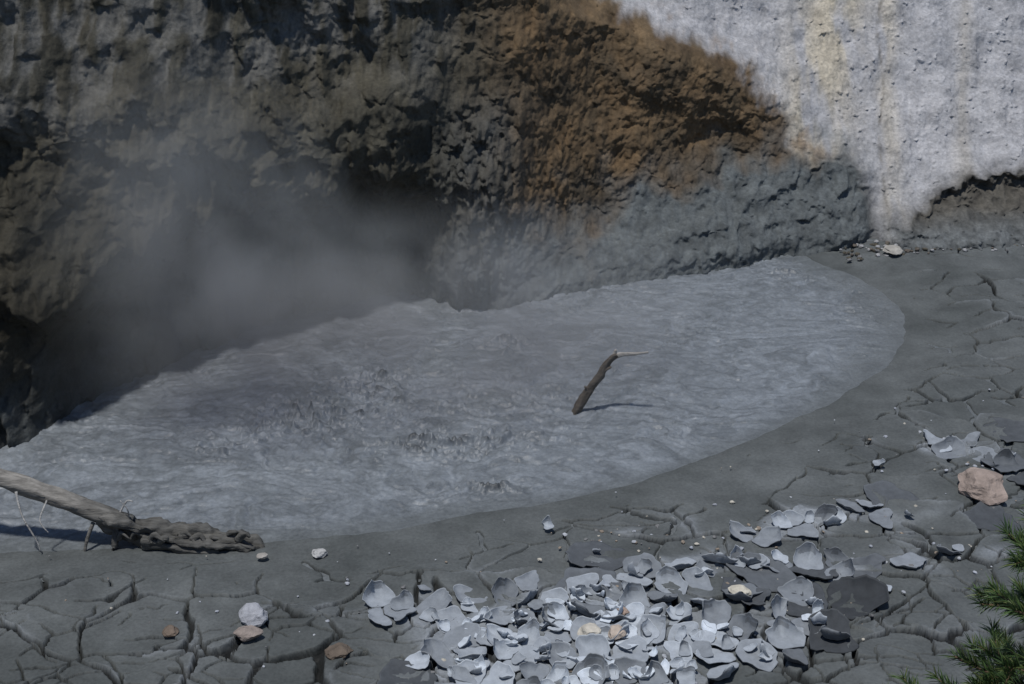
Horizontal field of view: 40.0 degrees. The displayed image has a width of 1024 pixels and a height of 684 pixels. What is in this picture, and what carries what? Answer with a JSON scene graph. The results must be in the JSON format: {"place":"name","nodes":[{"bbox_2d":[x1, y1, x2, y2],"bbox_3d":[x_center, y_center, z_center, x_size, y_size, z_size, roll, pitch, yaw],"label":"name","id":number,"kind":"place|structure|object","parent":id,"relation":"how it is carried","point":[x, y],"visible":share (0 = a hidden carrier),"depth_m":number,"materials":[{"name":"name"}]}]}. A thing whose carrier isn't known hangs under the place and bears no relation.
{"place":"outdoors","nodes":[
{"label":"outdoors","id":0,"kind":"place"},
{"bbox_2d":[0,0,1023,448],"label":"rock cliff","id":1,"kind":"structure","parent":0,"point":[180,180],"depth_m":15.44,"materials":[{"name":"stone"}]},
{"bbox_2d":[0,238,1023,683],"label":"ground","id":2,"kind":"structure","parent":0,"point":[962,304],"depth_m":10.92,"materials":[{"name":"grey soil"}]},
{"bbox_2d":[0,468,264,553],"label":"fallen log","id":3,"kind":"object","parent":2,"relation":"on","point":[155,533],"visible":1,"depth_m":11.00,"materials":[{"name":"brown wood"}]},
{"bbox_2d":[162,625,178,636],"bbox_3d":[-2.420,2.050,9.967,0.120,0.064,0.121,0,24,0],"label":"stone","id":4,"kind":"object","parent":2,"relation":"on","point":[170,631],"visible":1,"depth_m":9.94,"materials":[{"name":"brown stone"}]},
{"bbox_2d":[233,625,262,641],"bbox_3d":[-1.861,2.055,9.909,0.214,0.086,0.128,0,24,0],"label":"stone","id":5,"kind":"object","parent":2,"relation":"on","point":[246,633],"visible":1,"depth_m":9.88,"materials":[{"name":"beige stone"}]},
{"bbox_2d":[239,602,267,626],"bbox_3d":[-1.857,1.954,10.077,0.215,0.122,0.205,0,24,0],"label":"stone","id":6,"kind":"object","parent":2,"relation":"on","point":[254,614],"visible":1,"depth_m":10.03,"materials":[{"name":"grey stone"}]},
{"bbox_2d":[256,552,267,558],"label":"stone","id":7,"kind":"object","parent":2,"relation":"on","point":[264,555],"visible":1,"depth_m":10.87,"materials":[{"name":"beige stone"}]},
{"bbox_2d":[312,548,327,557],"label":"stone","id":8,"kind":"object","parent":2,"relation":"on","point":[319,553],"visible":1,"depth_m":10.92,"materials":[{"name":"grey stone"}]},
{"bbox_2d":[325,642,353,659],"bbox_3d":[-1.200,2.144,9.773,0.204,0.079,0.145,-7,25,-14],"label":"stone","id":9,"kind":"object","parent":2,"relation":"on","point":[338,650],"visible":1,"depth_m":9.73,"materials":[{"name":"brown stone"}]},
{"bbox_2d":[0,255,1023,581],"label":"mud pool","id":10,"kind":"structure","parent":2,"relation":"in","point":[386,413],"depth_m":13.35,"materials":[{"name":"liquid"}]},
{"bbox_2d":[572,349,648,414],"bbox_3d":[0.883,0.438,13.169,0.752,0.808,0.110,-1,24,-3],"label":"dead branch","id":11,"kind":"object","parent":10,"relation":"in","point":[587,392],"visible":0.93,"depth_m":13.11,"materials":[{"name":"brown wood"}]},
{"bbox_2d":[48,240,1023,683],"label":"pebbles","id":12,"kind":"object","parent":2,"relation":"on","point":[860,258],"visible":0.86,"depth_m":11.34,"materials":[{"name":"grey stone"}]},
{"bbox_2d":[362,417,1023,683],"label":"dried mud flakes","id":13,"kind":"object","parent":2,"relation":"on","point":[821,625],"visible":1,"depth_m":10.19,"materials":[{"name":"grey soil"}]},
{"bbox_2d":[577,623,600,634],"bbox_3d":[0.543,2.036,9.879,0.167,0.104,0.144,-4,24,-10],"label":"stone","id":14,"kind":"object","parent":13,"relation":"on","point":[588,628],"visible":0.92,"depth_m":9.85,"materials":[{"name":"beige stone"}]},
{"bbox_2d":[608,624,626,639],"bbox_3d":[0.736,2.042,9.892,0.128,0.089,0.122,-8,25,-18],"label":"stone","id":15,"kind":"object","parent":13,"relation":"on","point":[614,630],"visible":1,"depth_m":9.85,"materials":[{"name":"beige stone"}]},
{"bbox_2d":[616,607,629,614],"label":"stone","id":16,"kind":"object","parent":13,"relation":"on","point":[625,611],"visible":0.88,"depth_m":10.14,"materials":[{"name":"brown stone"}]},
{"bbox_2d":[728,585,751,595],"bbox_3d":[1.675,1.838,10.366,0.142,0.085,0.157,-15,28,-30],"label":"stone","id":17,"kind":"object","parent":13,"relation":"on","point":[733,589],"visible":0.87,"depth_m":10.33,"materials":[{"name":"beige stone"}]},
{"bbox_2d":[883,245,902,254],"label":"stone","id":18,"kind":"object","parent":2,"relation":"on","point":[894,249],"visible":1,"depth_m":16.91,"materials":[{"name":"beige stone"}]},
{"bbox_2d":[882,504,1023,683],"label":"pine tree","id":19,"kind":"object","parent":2,"relation":"on","point":[1009,661],"visible":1,"depth_m":4.71,"materials":[{"name":"green plant"}]},
{"bbox_2d":[958,467,1007,505],"bbox_3d":[3.931,1.214,11.752,0.393,0.242,0.445,5,24,11],"label":"boulder","id":20,"kind":"object","parent":2,"relation":"on","point":[985,486],"visible":1,"depth_m":11.66,"materials":[{"name":"brown stone"}]}
]}

